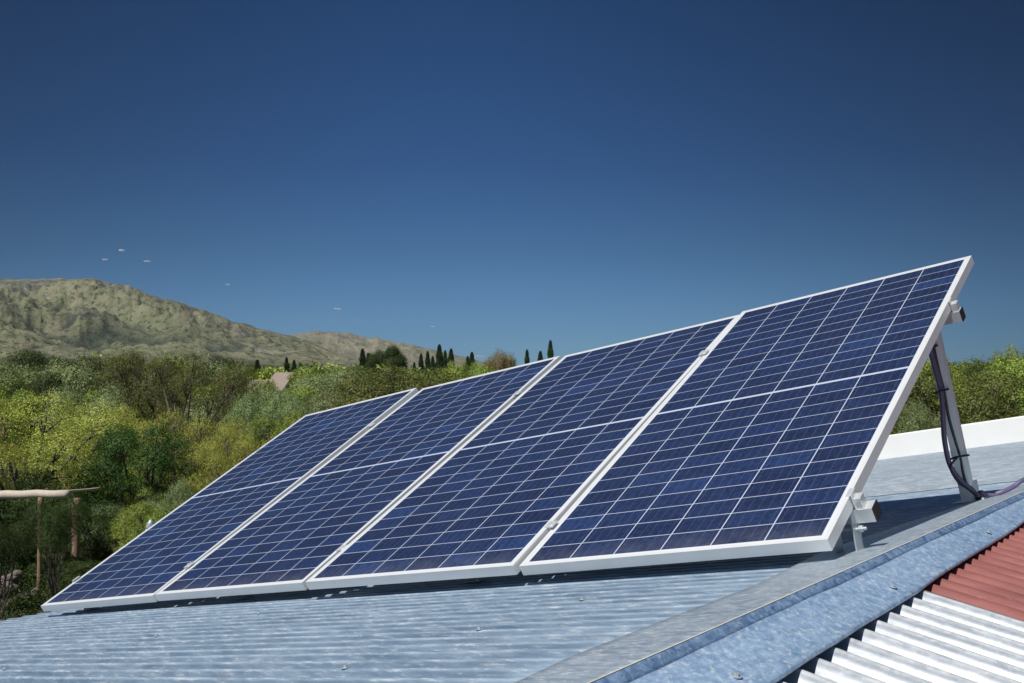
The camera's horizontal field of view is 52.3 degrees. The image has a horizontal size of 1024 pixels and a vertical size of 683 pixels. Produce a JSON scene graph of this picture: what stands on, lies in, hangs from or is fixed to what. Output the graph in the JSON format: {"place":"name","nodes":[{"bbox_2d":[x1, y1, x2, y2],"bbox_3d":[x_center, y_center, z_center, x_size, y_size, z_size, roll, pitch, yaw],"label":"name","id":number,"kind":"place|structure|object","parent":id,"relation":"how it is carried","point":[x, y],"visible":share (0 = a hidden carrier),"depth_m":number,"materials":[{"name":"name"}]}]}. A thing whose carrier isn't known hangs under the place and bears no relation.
{"place":"outdoors","nodes":[
{"label":"outdoors","id":0,"kind":"place"},
{"bbox_2d":[3,576,50,619],"bbox_3d":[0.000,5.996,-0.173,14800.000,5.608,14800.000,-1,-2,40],"label":"ground","id":1,"kind":"structure","parent":0,"point":[29,612],"depth_m":17.52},
{"bbox_2d":[0,416,37,523],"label":"algarrobo tree","id":2,"kind":"object","parent":1,"relation":"on","point":[19,452],"visible":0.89,"depth_m":20.04,"materials":[{"name":"green plant"}]},
{"bbox_2d":[0,373,40,465],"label":"scrub tree","id":3,"kind":"object","parent":1,"relation":"on","point":[2,390],"visible":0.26,"depth_m":36.10,"materials":[{"name":"green plant"}]},
{"bbox_2d":[2,537,51,579],"bbox_3d":[-9.470,4.242,20.480,1.819,0.863,1.712,2,-2,-43],"label":"evergreen shrub","id":4,"kind":"object","parent":1,"relation":"on","point":[28,557],"visible":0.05,"depth_m":19.95,"materials":[{"name":"green plant"}]},
{"bbox_2d":[6,588,49,616],"bbox_3d":[-8.878,4.588,18.354,5.679,0.234,5.359,-1,-2,40],"label":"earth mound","id":5,"kind":"object","parent":1,"relation":"on","point":[39,608],"visible":0.02,"depth_m":17.75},
{"bbox_2d":[0,513,41,620],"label":"scrub tree","id":6,"kind":"object","parent":5,"relation":"on","point":[9,542],"visible":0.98,"depth_m":16.05,"materials":[{"name":"green plant"}]},
{"bbox_2d":[0,487,100,605],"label":"log pergola","id":7,"kind":"object","parent":5,"relation":"on","point":[14,494],"visible":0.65,"depth_m":18.16,"materials":[{"name":"wood"}]},
{"bbox_2d":[18,493,92,596],"bbox_3d":[-7.360,3.527,16.743,0.988,2.234,1.011,-1,-2,26],"label":"scrub tree","id":8,"kind":"object","parent":5,"relation":"on","point":[56,531],"visible":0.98,"depth_m":16.67,"materials":[{"name":"green plant"}]},
{"bbox_2d":[60,495,131,573],"bbox_3d":[-7.950,3.802,19.920,1.598,1.759,1.503,-1,-2,31],"label":"evergreen shrub","id":9,"kind":"object","parent":5,"relation":"on","point":[96,518],"visible":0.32,"depth_m":19.64,"materials":[{"name":"green plant"}]},
{"bbox_2d":[80,498,165,560],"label":"scrub tree","id":10,"kind":"object","parent":5,"relation":"on","point":[119,540],"visible":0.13,"depth_m":19.97,"materials":[{"name":"green plant"}]},
{"bbox_3d":[-8.568,4.442,17.592,0.709,0.165,0.537,-11,6,-25],"label":"stone","id":11,"kind":"object","parent":5,"relation":"on","visible":0},
{"bbox_2d":[8,589,29,603],"bbox_3d":[-8.330,4.304,17.596,0.306,0.208,0.426,10,16,41],"label":"stone","id":12,"kind":"object","parent":11,"relation":"on","point":[12,600],"visible":0.27,"depth_m":17.49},
{"bbox_2d":[1,579,23,593],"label":"stone","id":13,"kind":"object","parent":12,"relation":"on","point":[15,588],"visible":0.42,"depth_m":17.50,"materials":[{"name":"stone"}]},
{"bbox_2d":[1,574,19,580],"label":"stone","id":14,"kind":"object","parent":13,"relation":"on","point":[8,577],"visible":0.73,"depth_m":17.49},
{"bbox_2d":[10,570,22,578],"bbox_3d":[-8.367,3.932,17.606,0.215,0.152,0.170,2,-2,-42],"label":"stone","id":15,"kind":"object","parent":13,"relation":"on","point":[18,574],"visible":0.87,"depth_m":17.56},
{"bbox_2d":[0,453,66,502],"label":"scrub tree","id":16,"kind":"object","parent":1,"relation":"on","point":[6,469],"visible":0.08,"depth_m":25.98,"materials":[{"name":"green plant"}]},
{"bbox_2d":[1,347,69,367],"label":"scrub tree","id":17,"kind":"object","parent":1,"relation":"on","point":[37,351],"depth_m":70.07,"materials":[{"name":"green plant"}]},
{"bbox_2d":[0,467,71,582],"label":"scrub tree","id":18,"kind":"object","parent":1,"relation":"on","point":[15,506],"visible":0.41,"depth_m":19.78,"materials":[{"name":"green plant"}]},
{"bbox_2d":[0,361,84,475],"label":"scrub tree","id":19,"kind":"object","parent":1,"relation":"on","point":[3,377],"visible":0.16,"depth_m":37.31,"materials":[{"name":"green plant"}]},
{"bbox_2d":[0,440,85,504],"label":"scrub tree","id":20,"kind":"object","parent":1,"relation":"on","point":[47,461],"visible":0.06,"depth_m":26.04,"materials":[{"name":"green plant"}]},
{"bbox_2d":[2,366,93,459],"bbox_3d":[-17.086,3.134,37.775,3.173,4.556,3.373,0,-2,3],"label":"tree","id":21,"kind":"object","parent":1,"relation":"on","point":[51,384],"visible":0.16,"depth_m":37.17,"materials":[{"name":"green plant"}]},
{"bbox_2d":[0,354,105,451],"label":"scrub tree","id":22,"kind":"object","parent":1,"relation":"on","point":[75,376],"visible":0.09,"depth_m":40.78,"materials":[{"name":"green plant"}]},
{"bbox_2d":[2,345,104,391],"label":"scrub tree","id":23,"kind":"object","parent":1,"relation":"on","point":[26,356],"visible":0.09,"depth_m":46.01,"materials":[{"name":"green plant"}]},
{"bbox_2d":[23,535,106,590],"bbox_3d":[-8.341,4.084,19.426,1.558,1.127,1.465,-1,-2,42],"label":"evergreen shrub","id":24,"kind":"object","parent":1,"relation":"on","point":[84,549],"visible":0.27,"depth_m":19.16,"materials":[{"name":"green plant"}]},
{"bbox_2d":[0,490,134,620],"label":"undergrowth","id":25,"kind":"object","parent":1,"relation":"on","point":[33,583],"visible":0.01,"depth_m":17.34,"materials":[{"name":"green plant"}]},
{"bbox_2d":[0,387,138,543],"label":"algarrobo tree","id":26,"kind":"object","parent":1,"relation":"on","point":[76,448],"visible":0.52,"depth_m":21.69,"materials":[{"name":"green plant"}]},
{"bbox_2d":[43,555,101,596],"bbox_3d":[-7.617,4.200,18.432,1.242,0.814,1.321,0,-2,-2],"label":"evergreen shrub","id":27,"kind":"object","parent":1,"relation":"on","point":[78,567],"visible":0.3,"depth_m":18.20,"materials":[{"name":"green plant"}]},
{"bbox_2d":[15,363,136,392],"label":"scrub tree","id":28,"kind":"object","parent":1,"relation":"on","point":[76,372],"visible":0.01,"depth_m":46.38,"materials":[{"name":"green plant"}]},
{"bbox_2d":[35,380,137,461],"bbox_3d":[-13.709,3.217,33.986,3.509,4.156,3.316,0,-2,-1],"label":"tree","id":29,"kind":"object","parent":1,"relation":"on","point":[108,398],"visible":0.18,"depth_m":34.04,"materials":[{"name":"green plant"}]},
{"bbox_2d":[37,389,146,438],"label":"scrub tree","id":30,"kind":"object","parent":1,"relation":"on","point":[89,393],"visible":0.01,"depth_m":38.28,"materials":[{"name":"green plant"}]},
{"bbox_2d":[62,483,134,523],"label":"scrub tree","id":31,"kind":"object","parent":1,"relation":"on","point":[114,499],"visible":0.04,"depth_m":22.21,"materials":[{"name":"green plant"}]},
{"bbox_2d":[29,402,168,502],"bbox_3d":[-12.261,3.457,30.892,4.201,3.390,4.188,-2,-2,43],"label":"algarrobo tree","id":32,"kind":"object","parent":1,"relation":"on","point":[59,426],"visible":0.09,"depth_m":30.37,"materials":[{"name":"green plant"}]},
{"bbox_2d":[58,355,196,406],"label":"thorn tree","id":33,"kind":"object","parent":1,"relation":"on","point":[129,377],"visible":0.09,"depth_m":44.02,"materials":[{"name":"green plant"}]},
{"bbox_2d":[78,397,177,438],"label":"scrub tree","id":34,"kind":"object","parent":1,"relation":"on","point":[148,411],"visible":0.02,"depth_m":40.45,"materials":[{"name":"green plant"}]},
{"bbox_2d":[65,419,197,541],"bbox_3d":[-8.091,3.201,21.991,2.714,3.223,2.590,-1,-2,23],"label":"evergreen shrub","id":35,"kind":"object","parent":1,"relation":"on","point":[112,461],"visible":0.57,"depth_m":21.64,"materials":[{"name":"green plant"}]},
{"bbox_2d":[87,352,180,379],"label":"scrub tree","id":36,"kind":"object","parent":1,"relation":"on","point":[105,360],"visible":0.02,"depth_m":55.95,"materials":[{"name":"green plant"}]},
{"bbox_2d":[104,449,177,493],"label":"scrub tree","id":37,"kind":"object","parent":1,"relation":"on","point":[134,471],"visible":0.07,"depth_m":28.48,"materials":[{"name":"green plant"}]},
{"bbox_2d":[106,500,179,547],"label":"scrub tree","id":38,"kind":"object","parent":1,"relation":"on","point":[133,531],"visible":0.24,"depth_m":17.89,"materials":[{"name":"green plant"}]},
{"bbox_2d":[109,494,181,551],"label":"scrub tree","id":39,"kind":"object","parent":1,"relation":"on","point":[126,522],"visible":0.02,"depth_m":19.12,"materials":[{"name":"green plant"}]},
{"bbox_2d":[127,511,165,542],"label":"scrub tree","id":40,"kind":"object","parent":1,"relation":"on","point":[149,517],"visible":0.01,"depth_m":17.54,"materials":[{"name":"green plant"}]},
{"bbox_2d":[145,519,153,529],"bbox_3d":[-3.134,2.969,8.952,0.105,2.876,0.080,-1,-2,40],"label":"vent pipe","id":41,"kind":"object","parent":1,"relation":"on","point":[150,523],"visible":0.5,"depth_m":8.96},
{"bbox_2d":[143,488,168,507],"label":"scrub tree","id":42,"kind":"object","parent":1,"relation":"on","point":[154,495],"visible":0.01,"depth_m":21.05,"materials":[{"name":"green plant"}]},
{"bbox_2d":[118,486,199,509],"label":"scrub tree","id":43,"kind":"object","parent":1,"relation":"on","point":[139,494],"visible":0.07,"depth_m":21.50,"materials":[{"name":"green plant"}]},
{"bbox_2d":[100,357,219,407],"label":"scrub tree","id":44,"kind":"object","parent":1,"relation":"on","point":[210,373],"visible":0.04,"depth_m":46.32,"materials":[{"name":"green plant"}]},
{"bbox_2d":[88,347,262,475],"bbox_3d":[-11.463,2.755,35.807,4.806,5.168,5.736,0,-2,16],"label":"thorn tree","id":45,"kind":"object","parent":1,"relation":"on","point":[221,384],"visible":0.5,"depth_m":35.03,"materials":[{"name":"green plant"}]},
{"bbox_2d":[136,431,215,490],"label":"scrub tree","id":46,"kind":"object","parent":1,"relation":"on","point":[192,465],"visible":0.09,"depth_m":30.98,"materials":[{"name":"green plant"}]},
{"bbox_2d":[156,474,211,514],"bbox_3d":[-5.470,3.495,18.406,1.509,2.386,1.452,1,-2,-38],"label":"saltbush","id":47,"kind":"object","parent":1,"relation":"on","point":[175,496],"visible":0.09,"depth_m":18.06,"materials":[{"name":"green plant"}]},
{"bbox_2d":[130,407,252,493],"bbox_3d":[-8.102,3.315,26.868,3.415,3.364,3.404,1,-2,-30],"label":"algarrobo tree","id":48,"kind":"object","parent":1,"relation":"on","point":[200,437],"visible":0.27,"depth_m":26.84,"materials":[{"name":"green plant"}]},
{"bbox_2d":[127,361,258,419],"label":"scrub tree","id":49,"kind":"object","parent":1,"relation":"on","point":[202,379],"visible":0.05,"depth_m":46.94,"materials":[{"name":"green plant"}]},
{"bbox_2d":[159,352,237,389],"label":"scrub tree","id":50,"kind":"object","parent":1,"relation":"on","point":[213,361],"visible":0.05,"depth_m":58.00,"materials":[{"name":"green plant"}]},
{"bbox_2d":[160,383,286,445],"bbox_3d":[-10.655,3.501,39.477,5.087,4.049,5.382,1,-2,-28],"label":"scrub tree","id":51,"kind":"object","parent":1,"relation":"on","point":[194,415],"visible":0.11,"depth_m":38.51,"materials":[{"name":"green plant"}]},
{"bbox_2d":[177,378,278,428],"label":"scrub tree","id":52,"kind":"object","parent":1,"relation":"on","point":[264,384],"visible":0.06,"depth_m":45.38,"materials":[{"name":"green plant"}]},
{"bbox_2d":[185,424,280,494],"bbox_3d":[-5.586,3.239,21.883,2.385,3.175,2.378,1,-2,-22],"label":"thorn shrub","id":53,"kind":"object","parent":1,"relation":"on","point":[218,466],"visible":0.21,"depth_m":22.02,"materials":[{"name":"green plant"}]},
{"bbox_2d":[204,428,276,482],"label":"scrub tree","id":54,"kind":"object","parent":1,"relation":"on","point":[268,438],"visible":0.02,"depth_m":30.83,"materials":[{"name":"green plant"}]},
{"bbox_2d":[220,386,319,447],"bbox_3d":[-7.751,3.312,32.897,3.396,3.839,3.530,-1,-2,29],"label":"saltbush","id":55,"kind":"object","parent":1,"relation":"on","point":[283,410],"visible":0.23,"depth_m":32.69,"materials":[{"name":"green plant"}]},
{"bbox_2d":[242,409,304,454],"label":"scrub tree","id":56,"kind":"object","parent":1,"relation":"on","point":[270,426],"visible":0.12,"depth_m":25.78,"materials":[{"name":"green plant"}]},
{"bbox_2d":[270,372,299,391],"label":"house","id":57,"kind":"structure","parent":1,"relation":"on","point":[280,379],"depth_m":73.45,"materials":[{"name":"paint"}]},
{"bbox_2d":[284,357,288,371],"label":"cypress tree","id":58,"kind":"object","parent":1,"relation":"on","point":[286,365],"visible":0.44,"depth_m":169.79,"materials":[{"name":"green plant"}]},
{"bbox_2d":[261,384,351,430],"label":"scrub tree","id":59,"kind":"object","parent":1,"relation":"on","point":[305,392],"visible":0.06,"depth_m":38.80,"materials":[{"name":"green plant"}]},
{"bbox_2d":[282,367,358,395],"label":"scrub tree","id":60,"kind":"object","parent":1,"relation":"on","point":[292,377],"visible":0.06,"depth_m":53.40,"materials":[{"name":"green plant"}]},
{"bbox_2d":[300,389,368,413],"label":"scrub tree","id":61,"kind":"object","parent":1,"relation":"on","point":[325,405],"visible":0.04,"depth_m":37.65,"materials":[{"name":"green plant"}]},
{"bbox_2d":[286,364,389,401],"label":"scrub tree","id":62,"kind":"object","parent":1,"relation":"on","point":[322,381],"visible":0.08,"depth_m":45.47,"materials":[{"name":"green plant"}]},
{"bbox_2d":[313,362,376,389],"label":"scrub tree","id":63,"kind":"object","parent":1,"relation":"on","point":[326,372],"visible":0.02,"depth_m":61.04,"materials":[{"name":"green plant"}]},
{"bbox_2d":[358,348,365,366],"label":"cypress tree","id":64,"kind":"object","parent":1,"relation":"on","point":[362,359],"visible":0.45,"depth_m":169.77,"materials":[{"name":"green plant"}]},
{"bbox_2d":[329,364,395,393],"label":"scrub tree","id":65,"kind":"object","parent":1,"relation":"on","point":[356,373],"visible":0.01,"depth_m":49.18,"materials":[{"name":"green plant"}]},
{"bbox_2d":[363,351,383,371],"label":"pine tree","id":66,"kind":"object","parent":1,"relation":"on","point":[373,361],"visible":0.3,"depth_m":129.38,"materials":[{"name":"green plant"}]},
{"bbox_2d":[325,375,428,407],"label":"scrub tree","id":67,"kind":"object","parent":1,"relation":"on","point":[385,392],"visible":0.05,"depth_m":37.23,"materials":[{"name":"green plant"}]},
{"bbox_2d":[374,344,408,370],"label":"pine tree","id":68,"kind":"object","parent":1,"relation":"on","point":[394,356],"visible":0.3,"depth_m":149.00,"materials":[{"name":"green plant"}]},
{"bbox_2d":[334,362,457,407],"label":"scrub tree","id":69,"kind":"object","parent":1,"relation":"on","point":[413,380],"visible":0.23,"depth_m":37.76,"materials":[{"name":"green plant"}]},
{"bbox_2d":[351,365,441,394],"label":"scrub tree","id":70,"kind":"object","parent":1,"relation":"on","point":[392,377],"visible":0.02,"depth_m":42.59,"materials":[{"name":"green plant"}]},
{"bbox_2d":[418,353,423,371],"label":"cypress tree","id":71,"kind":"object","parent":1,"relation":"on","point":[420,363],"visible":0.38,"depth_m":169.80,"materials":[{"name":"green plant"}]},
{"bbox_2d":[424,351,430,371],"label":"cypress tree","id":72,"kind":"object","parent":1,"relation":"on","point":[427,361],"visible":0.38,"depth_m":169.79,"materials":[{"name":"green plant"}]},
{"bbox_2d":[418,366,441,377],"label":"scrub tree","id":73,"kind":"object","parent":1,"relation":"on","point":[424,371],"visible":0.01,"depth_m":63.39,"materials":[{"name":"green plant"}]},
{"bbox_2d":[396,364,469,390],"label":"scrub tree","id":74,"kind":"object","parent":1,"relation":"on","point":[454,372],"visible":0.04,"depth_m":42.63,"materials":[{"name":"green plant"}]},
{"bbox_2d":[435,344,443,369],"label":"cypress tree","id":75,"kind":"object","parent":1,"relation":"on","point":[439,357],"visible":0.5,"depth_m":169.73,"materials":[{"name":"green plant"}]},
{"bbox_2d":[442,350,447,367],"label":"cypress tree","id":76,"kind":"object","parent":1,"relation":"on","point":[445,361],"visible":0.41,"depth_m":169.82,"materials":[{"name":"green plant"}]},
{"bbox_2d":[447,348,454,367],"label":"cypress tree","id":77,"kind":"object","parent":1,"relation":"on","point":[451,357],"visible":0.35,"depth_m":169.81,"materials":[{"name":"green plant"}]},
{"bbox_2d":[447,360,468,370],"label":"scrub tree","id":78,"kind":"object","parent":1,"relation":"on","point":[452,363],"visible":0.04,"depth_m":84.66,"materials":[{"name":"green plant"}]},
{"bbox_2d":[437,365,493,383],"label":"scrub tree","id":79,"kind":"object","parent":1,"relation":"on","point":[481,370],"visible":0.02,"depth_m":43.65,"materials":[{"name":"green plant"}]},
{"bbox_2d":[469,352,474,369],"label":"cypress tree","id":80,"kind":"object","parent":1,"relation":"on","point":[471,358],"visible":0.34,"depth_m":169.78,"materials":[{"name":"green plant"}]},
{"bbox_2d":[465,361,493,372],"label":"scrub tree","id":81,"kind":"object","parent":1,"relation":"on","point":[473,364],"visible":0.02,"depth_m":79.35,"materials":[{"name":"green plant"}]},
{"bbox_2d":[482,348,517,370],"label":"tree","id":82,"kind":"object","parent":1,"relation":"on","point":[500,357],"visible":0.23,"depth_m":74.57,"materials":[{"name":"green plant"}]},
{"bbox_2d":[0,416,1023,682],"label":"house","id":83,"kind":"structure","parent":1,"relation":"on","point":[924,584],"depth_m":2.42,"materials":[{"name":"metal"}]},
{"bbox_2d":[72,488,881,609],"bbox_3d":[-0.629,0.863,3.999,4.097,0.882,0.075,-1,-2,40],"label":"mounting rail","id":84,"kind":"object","parent":83,"relation":"attached to","point":[864,511],"visible":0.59,"depth_m":2.73,"materials":[{"name":"metal"}]},
{"bbox_2d":[41,388,418,611],"bbox_3d":[-1.422,0.795,5.553,1.000,0.036,1.989,-15,16,38],"label":"solar panel","id":85,"kind":"object","parent":84,"relation":"attached to","point":[147,565],"visible":0.95,"depth_m":5.37,"materials":[{"name":"glass"}]},
{"bbox_2d":[155,356,560,600],"bbox_3d":[-0.637,0.595,4.915,1.000,0.034,1.989,-15,16,39],"label":"solar panel","id":86,"kind":"object","parent":84,"relation":"attached to","point":[295,538],"visible":0.94,"depth_m":4.70,"materials":[{"name":"glass"}]},
{"bbox_2d":[305,315,738,589],"bbox_3d":[0.143,0.393,4.252,1.000,0.035,1.989,-14,15,39],"label":"solar panel","id":87,"kind":"object","parent":84,"relation":"attached to","point":[495,495],"visible":0.92,"depth_m":4.00,"materials":[{"name":"glass"}]},
{"bbox_2d":[519,255,973,574],"bbox_3d":[0.914,0.191,3.633,1.000,0.035,1.989,-15,16,39],"label":"solar panel","id":88,"kind":"object","parent":84,"relation":"attached to","point":[764,430],"visible":1,"depth_m":3.35,"materials":[{"name":"glass"}]},
{"bbox_2d":[932,332,984,503],"bbox_3d":[1.674,0.266,3.929,0.133,0.737,0.482,-1,-2,40],"label":"support post","id":89,"kind":"object","parent":83,"relation":"on","point":[966,496],"visible":0.51,"depth_m":3.94,"materials":[{"name":"metal"}]},
{"bbox_2d":[255,297,965,451],"bbox_3d":[0.038,0.290,5.003,4.077,0.825,0.075,-1,-2,40],"label":"mounting rail","id":90,"kind":"object","parent":89,"relation":"attached to","point":[956,314],"visible":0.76,"depth_m":3.73,"materials":[{"name":"metal"}]},
{"bbox_2d":[929,344,1023,499],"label":"cable","id":91,"kind":"object","parent":89,"relation":"attached to","point":[960,481],"visible":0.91,"depth_m":3.94,"materials":[{"name":"black plastic"}]},
{"bbox_2d":[16,351,1013,379],"bbox_3d":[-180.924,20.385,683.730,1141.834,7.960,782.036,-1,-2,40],"label":"woodland","id":92,"kind":"object","parent":1,"relation":"on","point":[267,373],"visible":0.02,"depth_m":121.97,"materials":[{"name":"green plant"}]},
{"bbox_2d":[524,349,529,363],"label":"cypress tree","id":93,"kind":"object","parent":1,"relation":"on","point":[526,360],"visible":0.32,"depth_m":169.84,"materials":[{"name":"green plant"}]},
{"bbox_2d":[547,340,553,358],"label":"cypress tree","id":94,"kind":"object","parent":1,"relation":"on","point":[550,352],"visible":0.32,"depth_m":169.83,"materials":[{"name":"green plant"}]},
{"bbox_2d":[890,397,940,434],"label":"saltbush","id":95,"kind":"object","parent":1,"relation":"on","point":[915,421],"visible":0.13,"depth_m":25.45,"materials":[{"name":"green plant"}]},
{"bbox_2d":[890,356,973,434],"bbox_3d":[11.132,2.694,30.656,4.601,4.524,4.868,-1,-2,23],"label":"scrub tree","id":96,"kind":"object","parent":1,"relation":"on","point":[928,364],"visible":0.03,"depth_m":29.09,"materials":[{"name":"green plant"}]},
{"bbox_2d":[896,356,968,432],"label":"scrub tree","id":97,"kind":"object","parent":1,"relation":"on","point":[961,381],"visible":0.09,"depth_m":29.43,"materials":[{"name":"green plant"}]},
{"bbox_2d":[891,356,1023,434],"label":"scrub tree","id":98,"kind":"object","parent":1,"relation":"on","point":[981,398],"visible":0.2,"depth_m":28.19,"materials":[{"name":"green plant"}]},
{"bbox_2d":[957,355,991,413],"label":"evergreen shrub","id":99,"kind":"object","parent":1,"relation":"on","point":[976,368],"visible":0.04,"depth_m":31.70,"materials":[{"name":"green plant"}]},
{"bbox_2d":[956,356,1018,374],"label":"scrub tree","id":100,"kind":"object","parent":1,"relation":"on","point":[966,364],"depth_m":40.59,"materials":[{"name":"green plant"}]},
{"bbox_2d":[959,400,1021,423],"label":"saltbush","id":101,"kind":"object","parent":1,"relation":"on","point":[985,408],"depth_m":29.55,"materials":[{"name":"green plant"}]},
{"bbox_2d":[971,352,1023,414],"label":"scrub tree","id":102,"kind":"object","parent":1,"relation":"on","point":[1019,371],"visible":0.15,"depth_m":31.02,"materials":[{"name":"green plant"}]},
{"bbox_2d":[986,343,1023,370],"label":"scrub tree","id":103,"kind":"object","parent":1,"relation":"on","point":[1011,353],"visible":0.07,"depth_m":37.71,"materials":[{"name":"green plant"}]},
{"bbox_2d":[0,278,403,370],"bbox_3d":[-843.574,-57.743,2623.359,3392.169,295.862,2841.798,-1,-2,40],"label":"hills","id":104,"kind":"structure","parent":0,"point":[59,317],"depth_m":1747.72,"materials":[{"name":"beige stone"}]},
{"bbox_2d":[290,331,498,369],"bbox_3d":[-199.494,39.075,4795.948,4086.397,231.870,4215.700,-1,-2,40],"label":"hills","id":105,"kind":"structure","parent":0,"point":[350,345],"depth_m":4418.63,"materials":[{"name":"stone"}]},
{"bbox_2d":[0,0,1023,365],"label":"sky","id":106,"kind":"structure","parent":0,"point":[479,177],"materials":[{"name":"blue"}]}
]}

